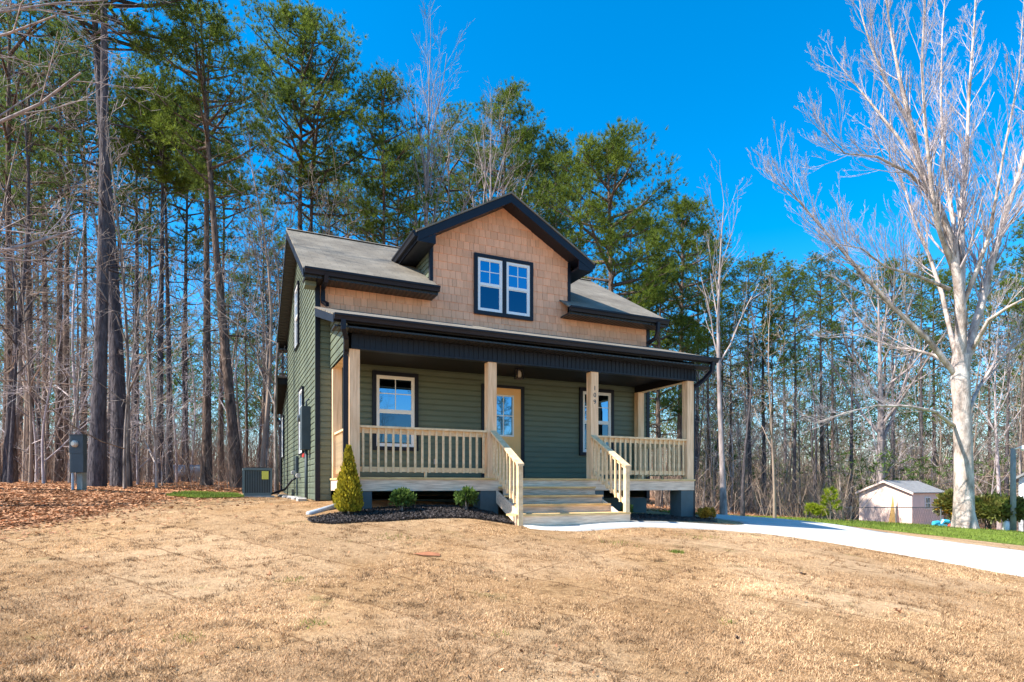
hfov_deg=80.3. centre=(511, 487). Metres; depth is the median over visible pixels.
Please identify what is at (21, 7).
bare tree
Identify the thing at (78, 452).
meter pedestal
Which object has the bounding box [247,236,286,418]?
pine tree
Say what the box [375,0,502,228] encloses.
bare tree
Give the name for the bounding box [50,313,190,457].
young tree
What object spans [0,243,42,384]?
thin tree
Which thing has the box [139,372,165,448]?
thin tree
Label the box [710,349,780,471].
thin tree
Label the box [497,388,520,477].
door
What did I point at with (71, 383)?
young tree
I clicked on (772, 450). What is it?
thin tree
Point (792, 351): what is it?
pine tree
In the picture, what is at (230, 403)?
pine tree
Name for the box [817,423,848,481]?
thin tree
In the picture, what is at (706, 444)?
thin tree
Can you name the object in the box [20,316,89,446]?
thin tree
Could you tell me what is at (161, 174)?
pine tree
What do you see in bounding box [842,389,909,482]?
thin tree
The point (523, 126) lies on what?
pine tree
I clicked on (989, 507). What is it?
broadleaf shrub
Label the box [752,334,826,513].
thin tree
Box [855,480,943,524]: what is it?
garden shed
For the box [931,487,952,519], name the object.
broadleaf shrub
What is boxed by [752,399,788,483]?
thin tree
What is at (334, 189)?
pine tree
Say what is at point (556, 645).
leaf scraps
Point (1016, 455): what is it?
thin tree
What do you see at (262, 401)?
thin tree
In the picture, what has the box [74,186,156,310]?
pine tree
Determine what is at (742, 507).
thin tree
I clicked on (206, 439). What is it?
pine tree
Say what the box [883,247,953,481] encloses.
pine tree
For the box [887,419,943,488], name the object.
thin tree
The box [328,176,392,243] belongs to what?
pine tree
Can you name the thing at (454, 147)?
pine tree
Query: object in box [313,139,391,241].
pine tree
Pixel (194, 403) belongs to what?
thin tree
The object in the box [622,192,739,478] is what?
pine tree
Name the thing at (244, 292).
pine tree
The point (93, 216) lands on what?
thin tree
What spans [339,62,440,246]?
pine tree
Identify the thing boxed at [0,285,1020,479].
pine foliage
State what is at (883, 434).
bare tree
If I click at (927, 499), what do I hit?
window
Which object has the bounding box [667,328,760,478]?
thin tree
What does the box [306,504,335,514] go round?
drain pipe
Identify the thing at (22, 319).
thin tree
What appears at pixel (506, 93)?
pine tree
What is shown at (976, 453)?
thin tree
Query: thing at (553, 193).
pine tree
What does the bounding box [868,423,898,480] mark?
thin tree
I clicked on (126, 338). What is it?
thin tree
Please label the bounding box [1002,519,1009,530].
white tank
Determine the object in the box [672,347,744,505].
thin tree
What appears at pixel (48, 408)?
thin tree
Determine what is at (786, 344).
pine tree
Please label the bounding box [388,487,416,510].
round shrub
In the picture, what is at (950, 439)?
thin tree
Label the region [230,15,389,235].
pine tree
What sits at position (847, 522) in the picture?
green grass
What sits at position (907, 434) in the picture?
thin tree
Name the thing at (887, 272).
pine tree
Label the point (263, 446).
thin tree
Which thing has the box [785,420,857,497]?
young tree
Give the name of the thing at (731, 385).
pine tree
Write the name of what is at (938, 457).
thin tree
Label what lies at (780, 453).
thin tree
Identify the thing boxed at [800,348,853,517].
thin tree
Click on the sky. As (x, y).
(717, 72)
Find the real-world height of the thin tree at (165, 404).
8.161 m
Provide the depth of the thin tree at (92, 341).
38.45 m
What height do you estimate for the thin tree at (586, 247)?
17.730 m
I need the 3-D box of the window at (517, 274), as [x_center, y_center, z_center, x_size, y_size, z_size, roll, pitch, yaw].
[0.141,-4.692,14.389,0.792,1.394,0.058,0,0,-25]
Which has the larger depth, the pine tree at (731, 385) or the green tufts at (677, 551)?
the pine tree at (731, 385)
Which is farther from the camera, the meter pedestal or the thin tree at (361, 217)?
the thin tree at (361, 217)
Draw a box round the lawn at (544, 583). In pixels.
[0,492,1023,681]
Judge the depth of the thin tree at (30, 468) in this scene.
19.47 m
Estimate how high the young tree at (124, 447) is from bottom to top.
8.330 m
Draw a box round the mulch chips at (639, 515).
[630,513,716,519]
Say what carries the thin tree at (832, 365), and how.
on the ground at (653, 499)
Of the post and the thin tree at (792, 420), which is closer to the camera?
the post
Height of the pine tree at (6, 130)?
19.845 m
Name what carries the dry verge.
on the ground at (653, 499)
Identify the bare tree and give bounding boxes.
[0,0,170,303]
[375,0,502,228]
[412,76,551,223]
[693,152,774,514]
[745,0,1023,528]
[804,235,986,482]
[939,288,1023,529]
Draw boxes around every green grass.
[166,490,243,497]
[649,508,1023,545]
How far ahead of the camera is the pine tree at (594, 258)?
39.65 m
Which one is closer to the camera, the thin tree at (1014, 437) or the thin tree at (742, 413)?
the thin tree at (1014, 437)
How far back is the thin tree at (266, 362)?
25.54 m
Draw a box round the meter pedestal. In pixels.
[68,434,87,490]
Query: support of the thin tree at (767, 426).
on the ground at (653, 499)
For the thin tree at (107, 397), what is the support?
on the ground at (653, 499)
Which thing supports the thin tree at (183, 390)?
on the ground at (653, 499)
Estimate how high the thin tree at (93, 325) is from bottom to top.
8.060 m
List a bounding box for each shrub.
[332,444,363,513]
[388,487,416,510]
[453,485,478,509]
[620,504,633,512]
[695,506,716,519]
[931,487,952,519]
[949,492,1023,528]
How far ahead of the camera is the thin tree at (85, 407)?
34.43 m
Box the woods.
[0,346,1019,503]
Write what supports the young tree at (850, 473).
on the ground at (653, 499)
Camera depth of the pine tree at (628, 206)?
41.60 m
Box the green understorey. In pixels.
[696,438,1018,521]
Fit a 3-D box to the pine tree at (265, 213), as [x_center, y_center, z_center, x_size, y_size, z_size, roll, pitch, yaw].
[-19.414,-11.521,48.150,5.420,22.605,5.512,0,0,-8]
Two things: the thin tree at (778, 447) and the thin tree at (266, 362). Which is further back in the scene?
the thin tree at (778, 447)
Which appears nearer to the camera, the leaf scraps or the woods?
the leaf scraps
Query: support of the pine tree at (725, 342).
on the ground at (653, 499)
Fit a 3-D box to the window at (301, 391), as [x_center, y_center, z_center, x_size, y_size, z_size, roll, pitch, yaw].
[-5.116,-1.600,14.713,0.057,1.600,0.850,0,0,-25]
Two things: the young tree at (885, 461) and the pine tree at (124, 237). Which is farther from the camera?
the young tree at (885, 461)
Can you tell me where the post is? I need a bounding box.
[1010,445,1023,530]
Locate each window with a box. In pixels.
[281,415,284,458]
[294,280,299,351]
[298,386,303,454]
[372,370,418,450]
[474,252,504,317]
[503,257,532,320]
[579,387,613,455]
[925,497,930,508]
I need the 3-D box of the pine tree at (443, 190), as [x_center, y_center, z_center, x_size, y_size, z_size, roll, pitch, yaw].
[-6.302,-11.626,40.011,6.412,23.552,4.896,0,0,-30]
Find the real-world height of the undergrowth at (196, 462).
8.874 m
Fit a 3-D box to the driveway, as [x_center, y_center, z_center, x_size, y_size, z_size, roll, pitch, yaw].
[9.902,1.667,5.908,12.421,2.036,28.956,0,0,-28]
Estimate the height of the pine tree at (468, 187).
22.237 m
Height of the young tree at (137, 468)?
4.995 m
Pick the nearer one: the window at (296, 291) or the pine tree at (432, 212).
the window at (296, 291)
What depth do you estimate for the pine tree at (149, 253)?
39.83 m
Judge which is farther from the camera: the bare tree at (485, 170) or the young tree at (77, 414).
the bare tree at (485, 170)
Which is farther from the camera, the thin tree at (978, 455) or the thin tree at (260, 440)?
the thin tree at (978, 455)
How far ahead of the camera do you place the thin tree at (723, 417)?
58.09 m
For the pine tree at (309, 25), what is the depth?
29.17 m
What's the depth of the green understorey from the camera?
40.97 m
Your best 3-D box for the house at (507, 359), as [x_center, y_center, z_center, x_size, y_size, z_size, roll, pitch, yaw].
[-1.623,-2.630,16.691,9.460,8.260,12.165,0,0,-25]
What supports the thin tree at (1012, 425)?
on the ground at (653, 499)
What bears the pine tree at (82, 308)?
on the ground at (653, 499)
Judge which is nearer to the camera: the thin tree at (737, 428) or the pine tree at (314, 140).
the pine tree at (314, 140)
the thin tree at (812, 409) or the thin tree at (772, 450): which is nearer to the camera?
the thin tree at (772, 450)
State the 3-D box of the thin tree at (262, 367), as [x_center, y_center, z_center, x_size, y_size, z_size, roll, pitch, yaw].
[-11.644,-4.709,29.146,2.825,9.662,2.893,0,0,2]
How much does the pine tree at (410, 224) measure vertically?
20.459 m
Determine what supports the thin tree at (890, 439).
on the ground at (653, 499)
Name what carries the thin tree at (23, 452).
on the ground at (653, 499)
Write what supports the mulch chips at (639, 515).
on the mulch bed at (666, 519)
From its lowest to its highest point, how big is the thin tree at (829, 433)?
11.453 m
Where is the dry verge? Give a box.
[850,526,1023,550]
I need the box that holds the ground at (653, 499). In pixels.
[1,480,1022,545]
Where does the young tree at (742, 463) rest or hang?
on the ground at (653, 499)
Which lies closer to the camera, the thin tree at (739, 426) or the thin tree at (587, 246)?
the thin tree at (587, 246)
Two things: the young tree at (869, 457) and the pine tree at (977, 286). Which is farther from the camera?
the pine tree at (977, 286)
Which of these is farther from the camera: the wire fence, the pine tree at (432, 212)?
the pine tree at (432, 212)
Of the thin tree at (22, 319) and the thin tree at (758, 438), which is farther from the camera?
the thin tree at (758, 438)
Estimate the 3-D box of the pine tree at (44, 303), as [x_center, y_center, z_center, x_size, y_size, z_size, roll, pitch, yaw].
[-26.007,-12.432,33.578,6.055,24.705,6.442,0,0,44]
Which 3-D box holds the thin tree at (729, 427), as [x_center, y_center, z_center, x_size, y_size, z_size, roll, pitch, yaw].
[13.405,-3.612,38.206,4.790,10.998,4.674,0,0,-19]
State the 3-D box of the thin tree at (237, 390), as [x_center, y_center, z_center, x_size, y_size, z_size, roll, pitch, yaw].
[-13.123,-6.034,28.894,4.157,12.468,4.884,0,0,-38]
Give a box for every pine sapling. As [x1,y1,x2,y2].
[803,502,820,518]
[816,505,828,518]
[817,486,842,518]
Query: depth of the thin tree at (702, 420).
44.45 m
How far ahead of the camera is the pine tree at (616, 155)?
26.24 m
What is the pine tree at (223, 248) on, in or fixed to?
on the ground at (653, 499)
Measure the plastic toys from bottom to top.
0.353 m
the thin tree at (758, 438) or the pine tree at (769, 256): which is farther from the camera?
the thin tree at (758, 438)
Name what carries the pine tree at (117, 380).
on the ground at (653, 499)
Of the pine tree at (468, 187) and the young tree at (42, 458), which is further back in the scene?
the pine tree at (468, 187)
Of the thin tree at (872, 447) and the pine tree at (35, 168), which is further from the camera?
the thin tree at (872, 447)
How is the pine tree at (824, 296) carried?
on the ground at (653, 499)
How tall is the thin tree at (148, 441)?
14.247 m
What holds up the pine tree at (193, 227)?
on the ground at (653, 499)
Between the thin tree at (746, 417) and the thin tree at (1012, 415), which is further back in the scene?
the thin tree at (746, 417)
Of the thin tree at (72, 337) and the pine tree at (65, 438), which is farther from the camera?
the pine tree at (65, 438)
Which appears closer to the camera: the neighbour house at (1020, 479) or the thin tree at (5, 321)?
the thin tree at (5, 321)
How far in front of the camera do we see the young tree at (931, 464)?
42.76 m
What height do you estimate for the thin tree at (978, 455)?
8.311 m
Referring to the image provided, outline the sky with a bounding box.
[0,0,1023,487]
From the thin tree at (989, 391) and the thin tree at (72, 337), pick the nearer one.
the thin tree at (72, 337)
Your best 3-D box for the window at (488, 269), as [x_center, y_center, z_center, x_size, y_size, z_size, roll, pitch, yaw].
[-0.510,-4.692,14.084,0.793,1.395,0.057,0,0,-25]
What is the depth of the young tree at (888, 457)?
43.56 m
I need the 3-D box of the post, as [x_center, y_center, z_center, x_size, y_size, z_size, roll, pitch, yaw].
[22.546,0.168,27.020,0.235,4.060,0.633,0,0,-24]
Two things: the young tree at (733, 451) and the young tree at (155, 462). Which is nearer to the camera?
the young tree at (155, 462)
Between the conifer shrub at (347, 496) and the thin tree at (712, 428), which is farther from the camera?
the thin tree at (712, 428)
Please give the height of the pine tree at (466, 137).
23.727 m
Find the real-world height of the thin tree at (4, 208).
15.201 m
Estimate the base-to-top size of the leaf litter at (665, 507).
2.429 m
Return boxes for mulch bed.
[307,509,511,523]
[630,515,717,521]
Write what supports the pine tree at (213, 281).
on the ground at (653, 499)
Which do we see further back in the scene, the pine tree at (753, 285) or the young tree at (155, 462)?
the pine tree at (753, 285)
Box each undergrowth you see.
[0,397,282,489]
[650,418,1023,527]
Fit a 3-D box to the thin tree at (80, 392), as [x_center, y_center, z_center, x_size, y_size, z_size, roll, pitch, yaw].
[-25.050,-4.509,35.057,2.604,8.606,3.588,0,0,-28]
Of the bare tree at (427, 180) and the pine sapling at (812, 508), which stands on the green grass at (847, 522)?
the pine sapling at (812, 508)
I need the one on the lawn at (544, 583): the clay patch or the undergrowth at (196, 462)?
the clay patch
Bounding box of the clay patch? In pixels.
[414,551,439,555]
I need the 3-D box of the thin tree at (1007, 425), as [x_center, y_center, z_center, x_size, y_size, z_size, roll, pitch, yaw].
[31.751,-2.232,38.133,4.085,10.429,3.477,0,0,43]
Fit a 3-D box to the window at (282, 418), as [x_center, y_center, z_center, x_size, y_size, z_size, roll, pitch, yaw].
[-7.385,-1.625,19.558,0.057,1.350,0.650,0,0,-25]
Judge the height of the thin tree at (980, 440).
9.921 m
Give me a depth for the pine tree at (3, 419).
32.88 m
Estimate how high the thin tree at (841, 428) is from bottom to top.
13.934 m
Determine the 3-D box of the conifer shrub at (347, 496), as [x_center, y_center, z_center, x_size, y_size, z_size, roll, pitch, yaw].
[-2.813,-0.118,10.438,0.535,1.266,0.542,0,0,0]
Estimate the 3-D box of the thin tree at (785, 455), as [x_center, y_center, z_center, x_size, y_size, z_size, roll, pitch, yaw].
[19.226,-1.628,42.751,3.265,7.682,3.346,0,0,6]
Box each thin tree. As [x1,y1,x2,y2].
[0,6,122,481]
[0,58,162,481]
[0,94,171,433]
[0,137,95,453]
[0,165,91,480]
[0,182,81,482]
[0,200,81,482]
[0,207,140,431]
[0,211,40,374]
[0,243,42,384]
[0,250,87,479]
[0,310,54,445]
[0,314,65,449]
[0,330,53,447]
[5,239,92,476]
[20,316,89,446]
[21,76,178,481]
[32,52,240,486]
[40,238,143,399]
[48,203,150,480]
[51,283,151,409]
[53,341,92,433]
[64,356,151,443]
[71,374,90,432]
[84,195,199,481]
[128,225,262,479]
[129,228,218,481]
[130,252,239,481]
[130,313,200,481]
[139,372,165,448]
[140,65,309,467]
[172,210,280,444]
[177,122,343,494]
[189,228,274,387]
[194,236,279,467]
[196,155,286,467]
[217,251,286,438]
[219,211,286,429]
[230,234,286,465]
[231,126,364,414]
[233,283,286,481]
[235,294,283,417]
[239,325,280,466]
[274,185,340,356]
[276,174,425,306]
[278,167,417,373]
[312,164,368,240]
[553,221,603,284]
[554,192,621,296]
[650,376,711,438]
[665,354,732,503]
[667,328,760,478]
[670,318,787,505]
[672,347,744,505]
[694,347,732,507]
[696,345,778,510]
[699,303,767,505]
[700,365,742,490]
[700,379,727,465]
[703,409,733,454]
[705,246,814,515]
[706,355,752,490]
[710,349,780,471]
[721,330,777,509]
[722,338,778,506]
[724,363,761,507]
[725,270,812,517]
[726,397,781,488]
[732,361,787,510]
[732,411,778,492]
[740,370,780,468]
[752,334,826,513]
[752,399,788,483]
[756,413,797,491]
[758,409,811,513]
[760,379,837,514]
[765,309,851,516]
[766,362,818,505]
[766,412,800,508]
[769,434,789,509]
[780,351,838,487]
[792,328,861,515]
[798,416,836,475]
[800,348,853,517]
[803,353,868,491]
[805,371,869,467]
[807,321,931,493]
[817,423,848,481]
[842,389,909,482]
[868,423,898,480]
[873,392,922,480]
[884,334,951,482]
[884,394,930,479]
[885,419,925,482]
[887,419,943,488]
[888,422,924,480]
[897,432,932,479]
[907,361,952,487]
[913,379,992,487]
[924,246,1023,457]
[926,420,951,487]
[930,311,1023,488]
[930,386,999,465]
[940,420,1001,482]
[942,352,1017,459]
[947,432,993,522]
[949,384,1018,494]
[973,409,999,520]
[973,430,990,485]
[974,303,1023,530]
[976,378,1023,473]
[980,383,1019,479]
[981,375,1023,475]
[982,434,1022,489]
[985,393,1023,495]
[993,361,1023,489]
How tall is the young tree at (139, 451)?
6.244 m
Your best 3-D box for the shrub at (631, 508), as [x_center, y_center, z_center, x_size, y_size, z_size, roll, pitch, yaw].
[2.445,0.506,12.915,0.313,0.375,0.358,0,0,0]
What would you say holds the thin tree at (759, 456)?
on the ground at (653, 499)
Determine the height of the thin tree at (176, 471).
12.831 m
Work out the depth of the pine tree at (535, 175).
40.63 m
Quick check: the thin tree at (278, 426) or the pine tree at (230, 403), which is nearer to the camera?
the pine tree at (230, 403)
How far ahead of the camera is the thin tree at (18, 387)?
22.77 m
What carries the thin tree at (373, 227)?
on the ground at (653, 499)
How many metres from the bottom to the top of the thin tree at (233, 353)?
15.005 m
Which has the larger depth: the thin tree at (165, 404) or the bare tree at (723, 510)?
the thin tree at (165, 404)
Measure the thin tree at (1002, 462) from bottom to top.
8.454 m
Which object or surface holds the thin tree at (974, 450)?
on the ground at (653, 499)
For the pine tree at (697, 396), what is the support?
on the ground at (653, 499)
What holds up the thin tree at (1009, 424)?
on the ground at (653, 499)
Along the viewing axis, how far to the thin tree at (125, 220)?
33.27 m
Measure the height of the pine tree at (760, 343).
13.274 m
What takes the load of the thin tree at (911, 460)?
on the ground at (653, 499)
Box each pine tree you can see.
[0,0,95,481]
[0,0,111,480]
[0,1,115,481]
[0,5,46,298]
[0,41,97,479]
[0,50,66,468]
[0,119,78,478]
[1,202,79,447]
[2,27,136,480]
[25,61,137,452]
[30,0,228,486]
[45,0,202,486]
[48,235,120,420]
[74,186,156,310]
[76,85,184,480]
[78,51,239,482]
[109,79,215,482]
[112,115,190,478]
[113,0,279,488]
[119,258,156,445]
[124,102,228,480]
[152,0,292,484]
[180,134,269,480]
[210,249,261,467]
[214,271,273,467]
[218,0,375,229]
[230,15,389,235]
[237,201,294,415]
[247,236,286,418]
[286,163,371,236]
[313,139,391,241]
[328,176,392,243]
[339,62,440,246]
[347,132,450,246]
[373,131,458,245]
[396,141,479,222]
[406,95,483,225]
[431,115,515,220]
[446,134,532,215]
[447,76,553,219]
[487,133,545,216]
[488,118,572,226]
[516,144,576,236]
[519,115,691,496]
[523,127,593,280]
[549,143,616,284]
[592,190,662,313]
[605,216,705,501]
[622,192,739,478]
[630,258,709,506]
[668,214,731,494]
[685,241,744,507]
[699,257,754,432]
[702,302,758,506]
[720,256,786,511]
[728,249,800,512]
[749,313,798,511]
[759,269,817,492]
[764,259,833,515]
[782,246,853,516]
[795,267,863,478]
[816,264,882,518]
[853,264,922,446]
[859,254,932,478]
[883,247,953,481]
[904,268,953,483]
[915,263,996,488]
[931,295,1005,431]
[966,261,1021,493]
[966,267,1023,495]
[990,258,1023,469]
[994,214,1023,430]
[1007,260,1023,333]
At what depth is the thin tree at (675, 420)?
44.50 m
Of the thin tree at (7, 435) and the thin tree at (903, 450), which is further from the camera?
the thin tree at (903, 450)
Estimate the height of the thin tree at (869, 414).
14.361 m
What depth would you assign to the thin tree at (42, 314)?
29.17 m
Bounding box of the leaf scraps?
[18,511,1021,681]
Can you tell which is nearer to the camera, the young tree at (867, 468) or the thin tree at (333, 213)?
the thin tree at (333, 213)
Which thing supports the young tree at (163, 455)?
on the ground at (653, 499)
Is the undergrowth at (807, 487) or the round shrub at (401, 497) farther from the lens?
the undergrowth at (807, 487)
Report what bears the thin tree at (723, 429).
on the ground at (653, 499)
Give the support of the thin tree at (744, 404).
on the ground at (653, 499)
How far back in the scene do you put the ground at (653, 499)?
17.42 m
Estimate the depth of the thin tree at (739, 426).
48.76 m
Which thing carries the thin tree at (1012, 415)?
on the ground at (653, 499)
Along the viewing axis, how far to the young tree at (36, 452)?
22.21 m
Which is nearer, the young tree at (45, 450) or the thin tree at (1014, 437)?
the young tree at (45, 450)
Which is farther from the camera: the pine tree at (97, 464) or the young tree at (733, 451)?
the young tree at (733, 451)
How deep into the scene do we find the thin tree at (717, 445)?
39.34 m
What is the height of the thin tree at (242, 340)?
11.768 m
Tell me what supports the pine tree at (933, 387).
on the ground at (653, 499)
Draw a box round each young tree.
[0,191,240,488]
[0,260,252,483]
[0,285,93,481]
[0,288,214,482]
[0,299,109,483]
[0,301,109,481]
[15,285,146,481]
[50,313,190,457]
[61,323,202,483]
[79,346,189,466]
[80,352,190,483]
[94,280,236,487]
[107,352,206,485]
[674,374,759,506]
[700,418,767,488]
[715,411,776,509]
[725,431,783,492]
[775,389,883,516]
[783,401,902,512]
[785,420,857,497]
[807,439,875,510]
[828,433,908,487]
[837,424,938,509]
[853,436,912,483]
[853,449,910,489]
[895,433,952,486]
[935,448,993,493]
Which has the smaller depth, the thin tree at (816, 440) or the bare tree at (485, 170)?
the bare tree at (485, 170)
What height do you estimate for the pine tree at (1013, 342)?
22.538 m
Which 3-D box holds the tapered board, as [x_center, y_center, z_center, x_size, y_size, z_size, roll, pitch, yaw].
[21.275,1.250,34.034,0.220,1.860,0.410,0,0,-31]
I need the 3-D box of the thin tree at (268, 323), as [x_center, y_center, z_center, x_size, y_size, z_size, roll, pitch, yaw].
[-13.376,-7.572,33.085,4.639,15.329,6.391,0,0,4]
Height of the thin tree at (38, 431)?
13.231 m
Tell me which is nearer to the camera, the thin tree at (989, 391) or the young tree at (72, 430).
the young tree at (72, 430)
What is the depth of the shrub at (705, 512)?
13.89 m
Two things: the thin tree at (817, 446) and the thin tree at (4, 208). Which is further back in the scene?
the thin tree at (817, 446)
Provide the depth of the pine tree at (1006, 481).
43.85 m
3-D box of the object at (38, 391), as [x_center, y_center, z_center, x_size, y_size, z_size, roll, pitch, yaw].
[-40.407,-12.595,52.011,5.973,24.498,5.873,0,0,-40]
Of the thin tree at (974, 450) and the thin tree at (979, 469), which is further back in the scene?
the thin tree at (979, 469)
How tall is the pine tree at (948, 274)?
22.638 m
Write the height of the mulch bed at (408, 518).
0.307 m
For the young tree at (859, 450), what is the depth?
45.59 m
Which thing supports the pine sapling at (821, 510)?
on the green grass at (847, 522)
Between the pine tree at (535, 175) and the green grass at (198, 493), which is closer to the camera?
the green grass at (198, 493)
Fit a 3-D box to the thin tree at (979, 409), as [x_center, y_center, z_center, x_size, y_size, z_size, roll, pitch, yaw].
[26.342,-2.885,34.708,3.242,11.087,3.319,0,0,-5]
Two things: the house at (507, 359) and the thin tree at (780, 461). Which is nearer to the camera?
the house at (507, 359)
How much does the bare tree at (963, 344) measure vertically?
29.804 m
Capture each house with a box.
[271,192,719,525]
[1016,473,1023,530]
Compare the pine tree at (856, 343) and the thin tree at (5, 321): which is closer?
the thin tree at (5, 321)
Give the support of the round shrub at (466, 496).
on the mulch bed at (408, 518)
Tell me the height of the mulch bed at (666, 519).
0.286 m
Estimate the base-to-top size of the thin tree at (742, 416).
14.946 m
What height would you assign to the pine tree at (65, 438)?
23.526 m
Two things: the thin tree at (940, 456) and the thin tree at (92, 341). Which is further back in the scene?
the thin tree at (940, 456)
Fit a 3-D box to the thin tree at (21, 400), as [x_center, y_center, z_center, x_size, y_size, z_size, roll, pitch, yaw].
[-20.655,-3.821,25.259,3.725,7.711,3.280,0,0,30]
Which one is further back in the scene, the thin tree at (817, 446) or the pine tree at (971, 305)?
the thin tree at (817, 446)
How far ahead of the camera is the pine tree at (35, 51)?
23.94 m
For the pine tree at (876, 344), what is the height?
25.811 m
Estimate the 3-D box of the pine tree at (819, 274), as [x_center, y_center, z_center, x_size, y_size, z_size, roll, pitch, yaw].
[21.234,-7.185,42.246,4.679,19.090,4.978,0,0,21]
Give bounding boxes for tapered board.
[889,496,894,522]
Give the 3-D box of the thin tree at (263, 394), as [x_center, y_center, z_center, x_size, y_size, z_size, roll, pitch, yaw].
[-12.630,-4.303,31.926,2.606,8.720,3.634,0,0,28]
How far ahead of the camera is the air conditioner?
16.19 m
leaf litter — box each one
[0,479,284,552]
[647,500,987,528]
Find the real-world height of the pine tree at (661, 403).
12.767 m
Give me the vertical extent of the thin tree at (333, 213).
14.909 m
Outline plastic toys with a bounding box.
[932,519,950,525]
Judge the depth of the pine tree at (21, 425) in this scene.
42.02 m
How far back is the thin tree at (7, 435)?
20.19 m
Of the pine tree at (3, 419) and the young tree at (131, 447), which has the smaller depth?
the young tree at (131, 447)
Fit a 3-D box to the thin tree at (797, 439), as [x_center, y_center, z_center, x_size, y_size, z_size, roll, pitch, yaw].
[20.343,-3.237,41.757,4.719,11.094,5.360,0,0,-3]
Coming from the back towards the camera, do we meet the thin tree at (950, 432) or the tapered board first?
the thin tree at (950, 432)
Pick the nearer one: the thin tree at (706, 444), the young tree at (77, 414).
the young tree at (77, 414)
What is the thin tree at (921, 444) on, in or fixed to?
on the ground at (653, 499)
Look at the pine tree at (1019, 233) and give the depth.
34.17 m
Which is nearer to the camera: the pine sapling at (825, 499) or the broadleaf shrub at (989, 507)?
the pine sapling at (825, 499)
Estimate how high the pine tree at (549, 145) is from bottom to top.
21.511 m
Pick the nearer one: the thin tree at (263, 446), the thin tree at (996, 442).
the thin tree at (263, 446)
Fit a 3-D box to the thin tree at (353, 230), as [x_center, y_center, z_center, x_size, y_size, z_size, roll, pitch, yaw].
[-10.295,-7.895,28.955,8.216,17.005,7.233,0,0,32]
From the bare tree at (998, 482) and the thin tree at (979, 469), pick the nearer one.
the bare tree at (998, 482)
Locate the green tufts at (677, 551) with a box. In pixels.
[162,532,735,643]
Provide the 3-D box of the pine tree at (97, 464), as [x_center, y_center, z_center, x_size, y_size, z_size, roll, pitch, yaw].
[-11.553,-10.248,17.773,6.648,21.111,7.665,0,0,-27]
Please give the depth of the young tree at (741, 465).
45.57 m
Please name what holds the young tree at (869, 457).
on the ground at (653, 499)
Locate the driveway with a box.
[523,514,1023,576]
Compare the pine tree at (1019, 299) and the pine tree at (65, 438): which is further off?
the pine tree at (1019, 299)
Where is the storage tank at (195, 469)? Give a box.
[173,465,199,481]
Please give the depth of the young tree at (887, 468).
43.90 m
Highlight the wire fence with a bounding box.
[760,506,1023,530]
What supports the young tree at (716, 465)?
on the ground at (653, 499)
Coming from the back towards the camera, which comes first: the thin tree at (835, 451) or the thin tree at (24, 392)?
the thin tree at (835, 451)
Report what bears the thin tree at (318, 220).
on the ground at (653, 499)
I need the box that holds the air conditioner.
[242,467,274,496]
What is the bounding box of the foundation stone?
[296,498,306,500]
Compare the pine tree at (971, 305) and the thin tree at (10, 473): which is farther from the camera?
the pine tree at (971, 305)
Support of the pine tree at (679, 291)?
on the ground at (653, 499)
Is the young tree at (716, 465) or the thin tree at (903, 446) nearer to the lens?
the young tree at (716, 465)
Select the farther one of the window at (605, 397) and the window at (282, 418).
the window at (282, 418)
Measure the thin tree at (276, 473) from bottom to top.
11.950 m
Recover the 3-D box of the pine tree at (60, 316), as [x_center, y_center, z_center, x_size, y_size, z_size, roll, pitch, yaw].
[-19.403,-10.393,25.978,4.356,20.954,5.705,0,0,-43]
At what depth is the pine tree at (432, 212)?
43.29 m
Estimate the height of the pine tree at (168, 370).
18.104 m
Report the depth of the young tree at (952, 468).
40.79 m
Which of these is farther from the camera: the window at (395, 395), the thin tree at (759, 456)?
the thin tree at (759, 456)
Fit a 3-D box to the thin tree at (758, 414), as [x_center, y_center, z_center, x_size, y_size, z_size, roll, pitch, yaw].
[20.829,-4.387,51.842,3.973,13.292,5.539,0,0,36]
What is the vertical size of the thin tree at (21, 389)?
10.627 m

